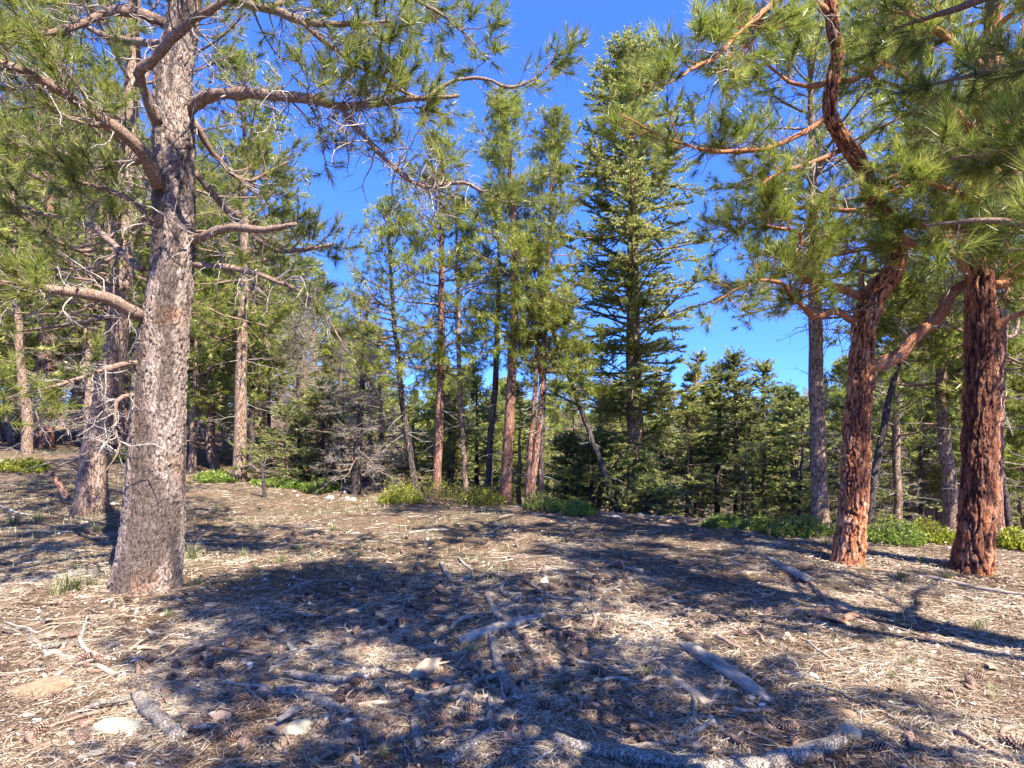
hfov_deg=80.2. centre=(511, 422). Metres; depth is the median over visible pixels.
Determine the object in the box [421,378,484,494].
young fir tree
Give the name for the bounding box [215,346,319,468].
young fir tree
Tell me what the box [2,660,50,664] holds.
fallen branch
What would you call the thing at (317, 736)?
bark piece
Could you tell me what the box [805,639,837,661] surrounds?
stick
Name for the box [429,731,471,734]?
stick
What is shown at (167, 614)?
grass tuft
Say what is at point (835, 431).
dead fir tree
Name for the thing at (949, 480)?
pine tree
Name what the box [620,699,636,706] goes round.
pine cone
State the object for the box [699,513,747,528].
shrub
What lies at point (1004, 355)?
pine tree
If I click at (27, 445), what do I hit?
pine tree
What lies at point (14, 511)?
fallen branch
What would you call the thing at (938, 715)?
bark piece
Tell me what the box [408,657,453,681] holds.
wood chunk
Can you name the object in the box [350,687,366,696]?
pine cone
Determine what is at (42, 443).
pine tree
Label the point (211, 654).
pine cone
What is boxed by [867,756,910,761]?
stick
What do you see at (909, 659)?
grass tuft
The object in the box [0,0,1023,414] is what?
sky
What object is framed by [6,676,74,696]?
rock
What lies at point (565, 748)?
dead branch
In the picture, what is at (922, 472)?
young fir tree
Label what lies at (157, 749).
stick
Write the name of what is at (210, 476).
shrub
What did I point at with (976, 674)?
pine cone
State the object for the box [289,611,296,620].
pine cone
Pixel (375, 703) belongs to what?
dead branch
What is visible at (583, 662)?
dead branch
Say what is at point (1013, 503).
young fir tree
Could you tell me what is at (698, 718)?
stick
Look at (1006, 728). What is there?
dead branch
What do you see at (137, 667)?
pine cone
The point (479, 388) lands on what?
young fir tree
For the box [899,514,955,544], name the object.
shrub
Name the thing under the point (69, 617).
fallen branch
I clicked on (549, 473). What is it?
young fir tree
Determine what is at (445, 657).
pine cone
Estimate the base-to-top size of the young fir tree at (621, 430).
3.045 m
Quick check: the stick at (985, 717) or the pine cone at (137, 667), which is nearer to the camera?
the stick at (985, 717)
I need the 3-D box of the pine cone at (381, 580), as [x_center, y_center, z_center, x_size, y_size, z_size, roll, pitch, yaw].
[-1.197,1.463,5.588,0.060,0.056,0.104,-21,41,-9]
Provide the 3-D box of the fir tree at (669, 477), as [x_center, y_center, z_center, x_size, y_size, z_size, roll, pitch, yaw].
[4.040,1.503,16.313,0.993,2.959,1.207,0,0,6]
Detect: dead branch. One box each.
[1,625,38,633]
[41,613,112,649]
[124,680,174,701]
[135,698,177,719]
[188,713,255,730]
[239,684,265,705]
[239,723,269,754]
[247,648,296,665]
[252,743,286,767]
[253,677,332,688]
[259,643,335,660]
[276,580,317,594]
[276,692,319,722]
[318,577,356,582]
[318,699,378,750]
[322,612,360,625]
[322,724,339,735]
[323,626,371,638]
[329,602,355,608]
[331,622,356,637]
[337,735,406,753]
[338,686,367,721]
[338,753,373,767]
[339,694,369,743]
[348,635,372,641]
[350,658,374,674]
[350,723,379,764]
[350,726,365,743]
[357,623,401,636]
[371,699,399,706]
[382,637,436,651]
[393,671,500,694]
[395,647,438,662]
[436,614,474,634]
[443,696,520,719]
[443,709,462,755]
[467,695,520,751]
[483,735,600,759]
[492,668,517,700]
[500,641,548,655]
[509,646,529,665]
[555,618,576,627]
[560,718,601,749]
[570,579,620,591]
[576,660,639,671]
[588,734,636,765]
[593,671,664,683]
[595,646,677,674]
[606,560,651,572]
[608,665,677,674]
[610,669,638,675]
[613,717,675,733]
[615,689,653,718]
[624,619,664,631]
[651,660,683,671]
[655,654,718,677]
[704,633,782,667]
[732,618,796,659]
[766,670,804,700]
[790,682,865,700]
[798,592,838,600]
[832,645,848,659]
[911,556,949,561]
[927,619,960,627]
[949,728,1016,767]
[981,724,1022,760]
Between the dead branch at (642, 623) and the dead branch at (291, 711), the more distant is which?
the dead branch at (642, 623)
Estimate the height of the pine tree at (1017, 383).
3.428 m
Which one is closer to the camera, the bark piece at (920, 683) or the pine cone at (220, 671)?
the bark piece at (920, 683)
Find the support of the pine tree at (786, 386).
on the ground at (70, 451)
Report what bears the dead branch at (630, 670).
on the ground at (70, 451)
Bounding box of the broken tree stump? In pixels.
[45,468,71,499]
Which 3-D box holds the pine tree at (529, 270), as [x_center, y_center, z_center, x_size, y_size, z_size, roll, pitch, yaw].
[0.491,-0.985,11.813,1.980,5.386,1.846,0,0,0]
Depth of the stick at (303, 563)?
6.49 m
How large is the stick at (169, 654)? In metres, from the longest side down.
0.446 x 0.053 x 0.025 m
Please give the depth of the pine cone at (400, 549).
6.93 m
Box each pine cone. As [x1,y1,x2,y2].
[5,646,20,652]
[23,730,36,744]
[31,721,50,736]
[44,663,58,672]
[48,691,68,699]
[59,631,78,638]
[72,652,92,662]
[74,729,89,744]
[77,719,85,726]
[81,716,96,727]
[83,661,90,667]
[86,668,103,673]
[93,653,102,663]
[97,657,110,665]
[134,660,148,668]
[135,664,140,674]
[142,655,159,662]
[159,695,171,703]
[164,644,175,653]
[165,685,181,691]
[166,671,176,680]
[171,656,179,667]
[179,681,192,687]
[184,646,198,654]
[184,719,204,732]
[185,667,202,679]
[190,654,203,662]
[195,644,206,652]
[199,671,215,680]
[201,657,216,667]
[207,652,215,657]
[208,645,220,653]
[217,665,223,675]
[222,728,241,740]
[224,636,234,646]
[230,686,239,696]
[231,692,248,701]
[237,733,252,742]
[237,738,249,749]
[239,637,248,646]
[254,630,265,639]
[255,699,264,710]
[256,672,265,680]
[259,624,274,632]
[261,652,272,661]
[265,692,274,700]
[278,645,283,655]
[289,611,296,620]
[297,629,308,633]
[305,589,311,595]
[305,595,312,602]
[314,664,325,670]
[315,619,319,629]
[321,608,333,612]
[329,710,338,726]
[330,744,337,749]
[331,688,344,699]
[332,630,339,639]
[335,591,341,596]
[335,596,343,603]
[335,696,344,701]
[336,743,345,755]
[339,585,348,589]
[340,641,346,650]
[344,678,355,685]
[344,683,353,697]
[344,702,354,714]
[346,699,359,712]
[349,600,360,605]
[349,654,360,661]
[349,675,366,685]
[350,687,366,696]
[350,718,365,726]
[350,724,360,738]
[351,626,359,633]
[352,639,364,646]
[356,693,368,701]
[357,647,368,656]
[359,642,367,647]
[360,621,367,627]
[369,572,376,578]
[372,713,388,721]
[373,573,381,579]
[373,638,382,647]
[376,617,387,623]
[377,733,385,744]
[378,545,386,549]
[378,576,384,585]
[381,727,393,733]
[387,624,394,632]
[387,716,399,725]
[388,565,395,570]
[393,618,400,627]
[396,616,409,623]
[397,547,404,553]
[397,693,411,702]
[400,577,405,585]
[401,601,412,607]
[404,685,415,695]
[415,591,427,597]
[420,671,427,679]
[426,710,442,721]
[428,610,436,617]
[431,598,439,602]
[431,619,441,624]
[433,699,439,705]
[435,717,447,726]
[437,585,443,592]
[438,711,452,720]
[439,653,451,663]
[442,723,452,737]
[452,595,458,602]
[455,711,476,722]
[463,664,477,673]
[463,701,479,715]
[473,719,487,730]
[474,660,481,666]
[483,669,491,673]
[499,732,508,745]
[501,629,508,637]
[501,697,514,709]
[501,718,517,731]
[504,687,512,695]
[505,662,520,671]
[507,736,521,743]
[517,675,527,685]
[518,633,525,639]
[518,644,530,652]
[520,573,526,581]
[521,639,532,643]
[523,578,530,583]
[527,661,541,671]
[530,698,549,710]
[531,668,545,679]
[542,657,552,664]
[545,629,558,634]
[547,583,558,590]
[551,630,561,637]
[555,671,570,682]
[559,675,573,683]
[562,630,575,637]
[562,658,571,665]
[563,589,574,595]
[565,581,571,586]
[570,658,576,666]
[572,615,581,621]
[573,635,583,642]
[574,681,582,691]
[574,699,592,710]
[581,647,587,655]
[584,630,593,635]
[589,663,607,674]
[590,593,600,599]
[591,579,597,584]
[592,574,602,579]
[599,621,609,632]
[599,654,609,662]
[600,573,609,578]
[601,593,608,601]
[601,606,613,612]
[610,575,618,582]
[612,608,622,614]
[614,561,623,566]
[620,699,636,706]
[628,622,634,629]
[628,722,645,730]
[630,670,644,679]
[637,733,653,741]
[646,678,662,687]
[650,603,657,609]
[672,559,680,563]
[674,627,682,633]
[681,635,695,642]
[687,620,694,627]
[697,743,712,752]
[718,614,727,621]
[724,732,744,746]
[732,629,746,636]
[743,723,761,730]
[763,607,771,615]
[779,719,796,731]
[789,728,800,745]
[810,665,824,673]
[868,739,894,753]
[902,731,913,743]
[906,735,921,752]
[908,742,935,753]
[920,753,927,762]
[931,698,948,704]
[938,691,954,697]
[948,686,961,694]
[949,748,956,759]
[964,675,976,685]
[967,671,986,681]
[998,735,1023,751]
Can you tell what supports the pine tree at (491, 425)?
on the ground at (70, 451)
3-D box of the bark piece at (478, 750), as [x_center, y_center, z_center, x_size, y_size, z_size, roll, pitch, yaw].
[-0.155,1.493,2.756,0.094,0.015,0.063,-14,0,-43]
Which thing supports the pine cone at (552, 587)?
on the ground at (70, 451)
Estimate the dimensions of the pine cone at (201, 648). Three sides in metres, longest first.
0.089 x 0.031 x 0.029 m
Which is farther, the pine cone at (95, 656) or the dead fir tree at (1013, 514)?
the dead fir tree at (1013, 514)
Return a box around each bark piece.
[16,655,41,666]
[54,730,69,737]
[74,748,108,759]
[146,628,157,635]
[148,656,165,664]
[153,684,179,689]
[204,602,218,607]
[237,723,249,732]
[239,657,249,663]
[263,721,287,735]
[271,742,281,750]
[279,736,287,747]
[287,642,299,650]
[300,612,316,616]
[306,637,321,643]
[309,734,321,738]
[324,736,344,745]
[353,643,365,653]
[433,625,446,631]
[459,574,470,580]
[471,746,486,756]
[484,590,494,596]
[495,748,508,754]
[539,710,550,717]
[553,624,571,628]
[581,560,593,564]
[603,684,610,696]
[668,686,677,697]
[677,710,692,714]
[677,733,690,747]
[691,746,711,759]
[693,681,705,685]
[717,723,724,730]
[755,707,775,712]
[837,602,853,610]
[887,588,900,594]
[905,681,923,687]
[929,731,948,741]
[930,710,943,722]
[984,662,997,669]
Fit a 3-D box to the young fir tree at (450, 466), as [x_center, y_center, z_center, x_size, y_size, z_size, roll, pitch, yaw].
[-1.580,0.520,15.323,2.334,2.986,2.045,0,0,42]
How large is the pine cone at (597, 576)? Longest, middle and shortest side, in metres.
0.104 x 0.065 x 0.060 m
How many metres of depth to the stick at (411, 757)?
2.71 m
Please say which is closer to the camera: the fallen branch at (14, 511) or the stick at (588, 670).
the stick at (588, 670)
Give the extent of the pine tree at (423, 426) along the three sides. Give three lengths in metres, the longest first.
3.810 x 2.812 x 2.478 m
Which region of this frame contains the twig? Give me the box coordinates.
[832,672,859,679]
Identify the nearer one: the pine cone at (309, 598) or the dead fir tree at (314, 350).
the pine cone at (309, 598)
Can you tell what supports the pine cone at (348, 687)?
on the ground at (70, 451)
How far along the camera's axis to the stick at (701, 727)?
2.89 m
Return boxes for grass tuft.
[0,514,22,524]
[26,510,46,521]
[38,577,73,595]
[49,570,83,592]
[82,574,98,586]
[89,522,102,531]
[159,608,174,617]
[184,541,203,560]
[211,504,223,511]
[239,547,248,555]
[251,560,259,569]
[276,553,288,563]
[294,542,307,550]
[327,522,337,531]
[369,742,396,758]
[460,638,481,650]
[549,677,565,690]
[642,666,651,675]
[713,558,721,565]
[729,522,741,532]
[765,523,779,536]
[776,529,790,538]
[820,536,832,543]
[857,562,869,571]
[885,636,897,646]
[888,669,897,677]
[892,568,909,579]
[898,655,916,666]
[915,553,929,562]
[938,567,955,579]
[966,614,989,631]
[980,628,998,638]
[986,681,1000,691]
[988,688,1002,701]
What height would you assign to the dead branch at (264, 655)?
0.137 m
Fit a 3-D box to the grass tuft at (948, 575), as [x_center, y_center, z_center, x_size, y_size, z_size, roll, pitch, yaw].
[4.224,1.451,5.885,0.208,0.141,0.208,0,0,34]
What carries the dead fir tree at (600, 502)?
on the ground at (70, 451)
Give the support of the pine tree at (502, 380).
on the ground at (70, 451)
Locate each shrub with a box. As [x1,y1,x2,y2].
[0,456,51,473]
[109,444,126,463]
[193,467,239,482]
[249,477,306,488]
[298,477,341,493]
[376,483,422,504]
[377,472,507,507]
[464,484,503,505]
[522,490,568,513]
[561,497,595,516]
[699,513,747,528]
[739,514,784,533]
[771,512,835,538]
[866,516,927,547]
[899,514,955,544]
[995,525,1023,551]
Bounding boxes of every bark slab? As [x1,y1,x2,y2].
[805,607,830,616]
[818,613,850,624]
[843,612,859,619]
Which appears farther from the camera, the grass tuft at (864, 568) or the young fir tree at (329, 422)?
the young fir tree at (329, 422)
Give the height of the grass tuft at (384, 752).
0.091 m
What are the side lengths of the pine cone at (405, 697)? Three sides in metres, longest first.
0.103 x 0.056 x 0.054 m
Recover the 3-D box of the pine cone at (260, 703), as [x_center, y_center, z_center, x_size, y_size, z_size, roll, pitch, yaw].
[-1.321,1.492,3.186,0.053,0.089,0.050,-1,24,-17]
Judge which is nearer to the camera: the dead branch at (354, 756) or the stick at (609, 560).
the dead branch at (354, 756)
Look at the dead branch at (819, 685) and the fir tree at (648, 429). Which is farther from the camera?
the fir tree at (648, 429)
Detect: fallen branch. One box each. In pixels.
[0,501,32,515]
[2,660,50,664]
[23,614,115,625]
[27,635,50,657]
[28,735,65,752]
[78,615,110,660]
[274,685,352,717]
[283,663,388,685]
[319,607,364,623]
[342,731,378,763]
[358,684,461,707]
[385,649,469,661]
[408,529,449,533]
[409,715,424,754]
[438,723,500,767]
[439,561,453,581]
[454,671,480,707]
[458,606,546,644]
[485,593,504,620]
[487,632,533,706]
[488,525,506,534]
[499,583,520,595]
[556,603,597,648]
[587,708,605,739]
[603,664,646,695]
[638,650,681,677]
[707,673,724,706]
[756,713,789,743]
[780,669,813,680]
[809,580,876,623]
[830,563,922,576]
[872,620,1022,651]
[920,574,1023,596]
[922,613,1023,651]
[946,744,984,761]
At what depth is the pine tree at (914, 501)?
28.76 m
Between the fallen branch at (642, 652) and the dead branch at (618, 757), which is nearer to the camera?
the dead branch at (618, 757)
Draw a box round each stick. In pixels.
[0,670,28,675]
[5,621,41,634]
[10,696,128,726]
[36,654,73,665]
[47,649,125,677]
[50,707,106,727]
[56,692,96,700]
[75,644,148,666]
[121,645,181,680]
[125,635,150,652]
[125,705,185,716]
[130,631,184,635]
[137,641,189,650]
[144,738,168,767]
[149,708,191,730]
[169,687,208,712]
[193,607,234,611]
[199,726,215,755]
[221,647,276,654]
[225,680,280,697]
[256,714,308,732]
[264,642,320,673]
[275,541,315,547]
[285,726,291,745]
[288,560,321,565]
[310,632,318,654]
[334,577,352,585]
[359,604,374,621]
[363,729,402,739]
[364,710,372,734]
[372,675,399,714]
[382,594,409,600]
[399,737,420,767]
[399,754,430,761]
[423,739,463,762]
[427,676,451,681]
[428,614,472,619]
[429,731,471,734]
[458,556,472,570]
[467,730,478,739]
[479,610,509,613]
[479,669,498,695]
[499,622,537,638]
[512,677,564,706]
[523,725,544,748]
[528,582,547,593]
[532,704,573,729]
[544,593,595,600]
[549,677,599,706]
[563,739,585,767]
[577,662,603,680]
[583,718,625,767]
[590,558,631,563]
[590,634,621,651]
[593,653,638,662]
[593,656,627,666]
[609,573,628,588]
[618,653,654,656]
[633,548,667,550]
[634,719,715,747]
[646,726,670,740]
[660,686,672,705]
[671,713,694,732]
[674,590,702,595]
[683,716,712,723]
[690,694,698,724]
[707,713,781,747]
[709,659,761,692]
[710,665,762,667]
[724,690,770,721]
[726,656,758,661]
[727,648,739,660]
[732,706,776,712]
[736,571,767,573]
[775,697,809,710]
[778,715,839,727]
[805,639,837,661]
[817,698,857,710]
[824,645,857,652]
[828,682,889,686]
[867,705,908,727]
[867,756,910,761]
[887,713,999,745]
[898,713,912,742]
[917,610,939,613]
[936,705,1023,728]
[955,596,990,603]
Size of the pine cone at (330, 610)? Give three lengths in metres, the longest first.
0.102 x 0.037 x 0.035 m
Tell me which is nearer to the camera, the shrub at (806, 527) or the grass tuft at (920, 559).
the grass tuft at (920, 559)
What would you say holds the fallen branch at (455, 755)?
on the ground at (70, 451)
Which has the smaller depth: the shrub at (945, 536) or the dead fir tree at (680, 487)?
the shrub at (945, 536)
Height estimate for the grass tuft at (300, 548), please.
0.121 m
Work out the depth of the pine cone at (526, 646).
3.94 m
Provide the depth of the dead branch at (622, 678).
3.45 m
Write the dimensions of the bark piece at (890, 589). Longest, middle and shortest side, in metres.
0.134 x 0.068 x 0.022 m
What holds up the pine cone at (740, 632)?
on the ground at (70, 451)
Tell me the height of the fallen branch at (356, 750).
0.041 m
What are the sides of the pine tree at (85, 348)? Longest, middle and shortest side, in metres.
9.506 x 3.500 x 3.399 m
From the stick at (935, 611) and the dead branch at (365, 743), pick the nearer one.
the dead branch at (365, 743)
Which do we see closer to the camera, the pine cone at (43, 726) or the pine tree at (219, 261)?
the pine cone at (43, 726)
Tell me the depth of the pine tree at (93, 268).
21.58 m
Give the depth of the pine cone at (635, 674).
3.47 m
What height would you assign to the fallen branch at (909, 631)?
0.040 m
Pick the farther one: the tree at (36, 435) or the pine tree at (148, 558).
the tree at (36, 435)
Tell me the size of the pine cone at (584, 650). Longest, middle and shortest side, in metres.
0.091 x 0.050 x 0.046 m
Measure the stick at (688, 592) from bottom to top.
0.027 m
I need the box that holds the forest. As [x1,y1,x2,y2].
[2,381,840,479]
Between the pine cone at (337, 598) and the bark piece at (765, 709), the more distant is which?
the pine cone at (337, 598)
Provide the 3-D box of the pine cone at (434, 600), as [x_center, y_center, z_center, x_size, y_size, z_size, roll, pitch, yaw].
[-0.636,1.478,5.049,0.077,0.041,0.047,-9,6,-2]
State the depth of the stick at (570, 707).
3.07 m
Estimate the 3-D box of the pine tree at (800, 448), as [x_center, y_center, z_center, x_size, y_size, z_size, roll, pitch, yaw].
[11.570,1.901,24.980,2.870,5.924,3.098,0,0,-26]
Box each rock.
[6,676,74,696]
[89,717,141,735]
[209,710,231,720]
[256,685,270,694]
[282,719,312,735]
[821,707,859,717]
[826,697,836,701]
[838,724,861,741]
[855,717,874,724]
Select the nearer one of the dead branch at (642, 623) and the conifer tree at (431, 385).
the dead branch at (642, 623)
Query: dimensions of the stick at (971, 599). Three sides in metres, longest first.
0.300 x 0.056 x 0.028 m
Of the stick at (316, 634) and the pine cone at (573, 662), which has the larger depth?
the stick at (316, 634)
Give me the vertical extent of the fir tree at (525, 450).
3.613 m
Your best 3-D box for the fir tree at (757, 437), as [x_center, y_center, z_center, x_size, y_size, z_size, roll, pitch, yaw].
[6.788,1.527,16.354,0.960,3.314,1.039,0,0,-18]
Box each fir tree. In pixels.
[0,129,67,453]
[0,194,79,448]
[3,355,35,426]
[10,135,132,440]
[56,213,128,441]
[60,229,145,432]
[60,385,75,417]
[120,345,131,421]
[121,135,228,437]
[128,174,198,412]
[128,175,145,402]
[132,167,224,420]
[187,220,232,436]
[203,351,271,466]
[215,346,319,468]
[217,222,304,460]
[227,400,326,486]
[247,279,280,433]
[257,308,338,480]
[260,375,364,484]
[271,285,289,426]
[277,312,301,431]
[288,278,339,467]
[296,287,404,495]
[302,384,386,479]
[318,290,340,424]
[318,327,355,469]
[338,330,422,491]
[344,350,395,480]
[367,398,434,488]
[373,396,417,480]
[377,407,417,481]
[378,398,423,480]
[390,417,415,479]
[405,385,487,492]
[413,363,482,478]
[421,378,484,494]
[422,367,435,473]
[430,427,482,497]
[448,376,524,494]
[474,398,502,493]
[493,381,550,505]
[495,438,526,504]
[512,409,552,499]
[512,426,551,503]
[516,420,560,500]
[523,429,607,511]
[544,21,726,512]
[544,455,560,495]
[545,383,588,499]
[547,361,595,489]
[551,438,626,510]
[562,400,648,512]
[571,416,652,512]
[581,366,621,509]
[602,471,692,516]
[605,469,626,510]
[643,414,659,510]
[644,374,702,512]
[644,386,746,518]
[649,435,678,507]
[651,407,742,517]
[664,348,729,508]
[666,397,680,503]
[666,431,680,503]
[666,438,705,515]
[669,373,708,500]
[670,467,690,515]
[672,375,733,514]
[673,425,702,516]
[677,357,774,513]
[685,345,794,517]
[704,429,731,513]
[710,407,746,518]
[710,440,784,519]
[720,397,788,521]
[722,387,750,516]
[724,357,804,516]
[744,390,842,520]
[750,419,781,513]
[758,386,835,519]
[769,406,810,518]
[782,393,894,523]
[785,409,808,506]
[792,372,841,521]
[800,438,831,503]
[803,387,810,509]
[827,430,840,521]
[829,450,914,522]
[831,388,941,523]
[833,444,914,524]
[835,384,908,519]
[871,382,890,522]
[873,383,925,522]
[875,397,960,527]
[882,440,908,521]
[885,375,939,520]
[912,385,958,526]
[1007,478,1023,519]
[1011,482,1021,528]
[1011,499,1019,528]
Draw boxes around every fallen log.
[130,688,188,742]
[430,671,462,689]
[541,728,711,767]
[654,660,712,708]
[678,641,776,704]
[682,725,849,767]
[765,554,814,582]
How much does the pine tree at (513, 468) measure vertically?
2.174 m
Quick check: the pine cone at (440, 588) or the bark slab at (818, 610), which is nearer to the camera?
the bark slab at (818, 610)
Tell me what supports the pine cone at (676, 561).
on the ground at (70, 451)
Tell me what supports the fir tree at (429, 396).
on the ground at (70, 451)
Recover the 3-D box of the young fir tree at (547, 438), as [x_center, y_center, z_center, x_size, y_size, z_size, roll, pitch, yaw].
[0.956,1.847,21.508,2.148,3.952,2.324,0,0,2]
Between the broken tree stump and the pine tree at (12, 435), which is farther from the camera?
the pine tree at (12, 435)
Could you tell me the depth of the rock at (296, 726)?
2.99 m
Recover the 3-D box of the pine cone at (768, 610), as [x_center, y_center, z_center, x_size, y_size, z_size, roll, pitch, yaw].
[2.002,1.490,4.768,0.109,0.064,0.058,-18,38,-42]
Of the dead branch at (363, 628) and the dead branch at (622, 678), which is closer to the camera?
the dead branch at (622, 678)
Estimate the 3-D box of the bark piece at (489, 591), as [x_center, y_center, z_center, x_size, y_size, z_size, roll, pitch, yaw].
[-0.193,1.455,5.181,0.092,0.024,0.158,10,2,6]
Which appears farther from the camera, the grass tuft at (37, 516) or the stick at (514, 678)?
the grass tuft at (37, 516)
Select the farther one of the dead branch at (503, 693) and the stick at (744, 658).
the stick at (744, 658)
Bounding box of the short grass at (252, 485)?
[0,445,511,589]
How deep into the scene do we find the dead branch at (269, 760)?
2.68 m
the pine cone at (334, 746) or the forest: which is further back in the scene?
the forest
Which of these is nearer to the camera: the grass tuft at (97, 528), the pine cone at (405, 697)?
the pine cone at (405, 697)
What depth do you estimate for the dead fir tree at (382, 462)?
13.52 m
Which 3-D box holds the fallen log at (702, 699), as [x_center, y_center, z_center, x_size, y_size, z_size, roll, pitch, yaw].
[0.955,1.483,3.454,0.072,0.069,0.566,0,0,-17]
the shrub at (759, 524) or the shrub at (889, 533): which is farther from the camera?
the shrub at (759, 524)
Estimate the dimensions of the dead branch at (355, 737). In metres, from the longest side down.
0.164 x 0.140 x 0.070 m
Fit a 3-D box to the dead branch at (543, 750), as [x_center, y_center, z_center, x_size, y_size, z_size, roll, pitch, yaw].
[0.189,1.494,2.771,0.352,0.094,0.578,13,12,42]
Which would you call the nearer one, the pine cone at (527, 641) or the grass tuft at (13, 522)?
the pine cone at (527, 641)
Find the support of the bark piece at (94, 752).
on the ground at (70, 451)
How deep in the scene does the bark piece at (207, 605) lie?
5.00 m
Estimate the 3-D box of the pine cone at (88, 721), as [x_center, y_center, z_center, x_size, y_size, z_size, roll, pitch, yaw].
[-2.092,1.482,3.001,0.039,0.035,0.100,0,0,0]
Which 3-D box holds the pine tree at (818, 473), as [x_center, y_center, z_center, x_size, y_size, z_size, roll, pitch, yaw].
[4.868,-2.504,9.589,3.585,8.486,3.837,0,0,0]
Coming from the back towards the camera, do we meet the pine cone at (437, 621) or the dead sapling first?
the dead sapling
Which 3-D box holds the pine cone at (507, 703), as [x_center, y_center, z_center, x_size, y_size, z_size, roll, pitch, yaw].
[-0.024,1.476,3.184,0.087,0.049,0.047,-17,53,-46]
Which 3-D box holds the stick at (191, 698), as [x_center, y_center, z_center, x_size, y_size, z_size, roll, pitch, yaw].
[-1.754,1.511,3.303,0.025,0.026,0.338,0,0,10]
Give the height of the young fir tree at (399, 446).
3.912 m
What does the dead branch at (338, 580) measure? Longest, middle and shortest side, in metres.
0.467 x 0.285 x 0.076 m
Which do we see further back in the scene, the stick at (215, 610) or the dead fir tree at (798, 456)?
the dead fir tree at (798, 456)
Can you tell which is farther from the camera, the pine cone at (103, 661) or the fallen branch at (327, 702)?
the pine cone at (103, 661)
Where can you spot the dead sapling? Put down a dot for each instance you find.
(263, 483)
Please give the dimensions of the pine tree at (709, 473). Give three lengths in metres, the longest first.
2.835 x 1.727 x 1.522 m
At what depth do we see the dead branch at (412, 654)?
3.80 m
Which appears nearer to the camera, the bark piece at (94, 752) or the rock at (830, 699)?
the bark piece at (94, 752)
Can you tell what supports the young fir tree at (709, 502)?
on the ground at (70, 451)
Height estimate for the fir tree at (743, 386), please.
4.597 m
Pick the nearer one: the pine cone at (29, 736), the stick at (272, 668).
the pine cone at (29, 736)
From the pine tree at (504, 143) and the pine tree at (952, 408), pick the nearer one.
the pine tree at (504, 143)
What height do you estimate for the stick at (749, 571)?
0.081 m
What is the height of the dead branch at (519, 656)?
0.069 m
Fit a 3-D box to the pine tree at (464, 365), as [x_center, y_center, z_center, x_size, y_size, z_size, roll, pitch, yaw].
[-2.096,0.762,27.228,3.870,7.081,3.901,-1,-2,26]
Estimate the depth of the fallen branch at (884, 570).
6.27 m
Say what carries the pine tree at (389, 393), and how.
on the ground at (70, 451)
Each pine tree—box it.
[0,0,307,515]
[0,0,594,595]
[0,1,81,441]
[0,11,144,448]
[0,87,139,410]
[0,98,75,442]
[4,99,150,404]
[15,154,144,427]
[18,71,151,450]
[23,131,149,438]
[31,341,75,424]
[34,358,73,422]
[86,268,271,472]
[130,157,238,429]
[130,216,293,468]
[132,194,304,450]
[143,39,326,481]
[190,168,266,426]
[199,131,323,472]
[232,215,309,431]
[258,246,354,448]
[281,281,352,441]
[281,326,327,408]
[296,317,377,468]
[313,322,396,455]
[329,193,447,494]
[364,374,417,451]
[374,126,509,498]
[394,387,427,475]
[410,393,481,480]
[414,386,474,489]
[417,371,456,413]
[421,397,472,484]
[422,191,504,493]
[429,362,501,481]
[454,81,575,505]
[459,179,540,494]
[467,373,520,495]
[471,376,526,488]
[478,393,526,498]
[487,238,577,501]
[488,102,604,502]
[499,456,524,504]
[508,292,581,499]
[514,408,557,501]
[522,292,625,513]
[531,375,583,495]
[536,397,564,496]
[576,400,650,511]
[578,409,624,503]
[587,0,1023,566]
[589,379,626,497]
[612,378,649,510]
[667,400,709,479]
[674,438,725,516]
[694,0,972,525]
[700,388,725,505]
[721,397,760,513]
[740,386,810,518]
[741,457,777,518]
[757,408,838,493]
[766,379,800,507]
[767,461,803,519]
[779,0,1023,576]
[805,354,847,469]
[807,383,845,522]
[823,82,1023,528]
[826,248,962,524]
[833,0,1023,296]
[834,343,933,523]
[846,69,1023,535]
[867,264,963,526]
[874,338,936,517]
[877,355,961,521]
[903,336,1023,494]
[907,322,950,521]
[911,405,931,519]
[917,338,1007,479]
[920,325,1023,529]
[922,321,1023,506]
[952,367,1023,527]
[1004,302,1023,529]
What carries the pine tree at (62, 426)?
on the ground at (70, 451)
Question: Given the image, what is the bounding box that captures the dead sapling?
[249,455,270,497]
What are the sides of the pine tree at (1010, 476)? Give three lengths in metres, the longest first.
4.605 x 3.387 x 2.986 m
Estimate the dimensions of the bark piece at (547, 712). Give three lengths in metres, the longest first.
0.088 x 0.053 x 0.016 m
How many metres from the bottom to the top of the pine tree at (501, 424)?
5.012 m
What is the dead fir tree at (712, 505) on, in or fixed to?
on the ground at (70, 451)
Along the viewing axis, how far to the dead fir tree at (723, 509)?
19.05 m
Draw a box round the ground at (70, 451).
[0,411,1023,767]
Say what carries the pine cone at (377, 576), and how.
on the ground at (70, 451)
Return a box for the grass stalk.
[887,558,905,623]

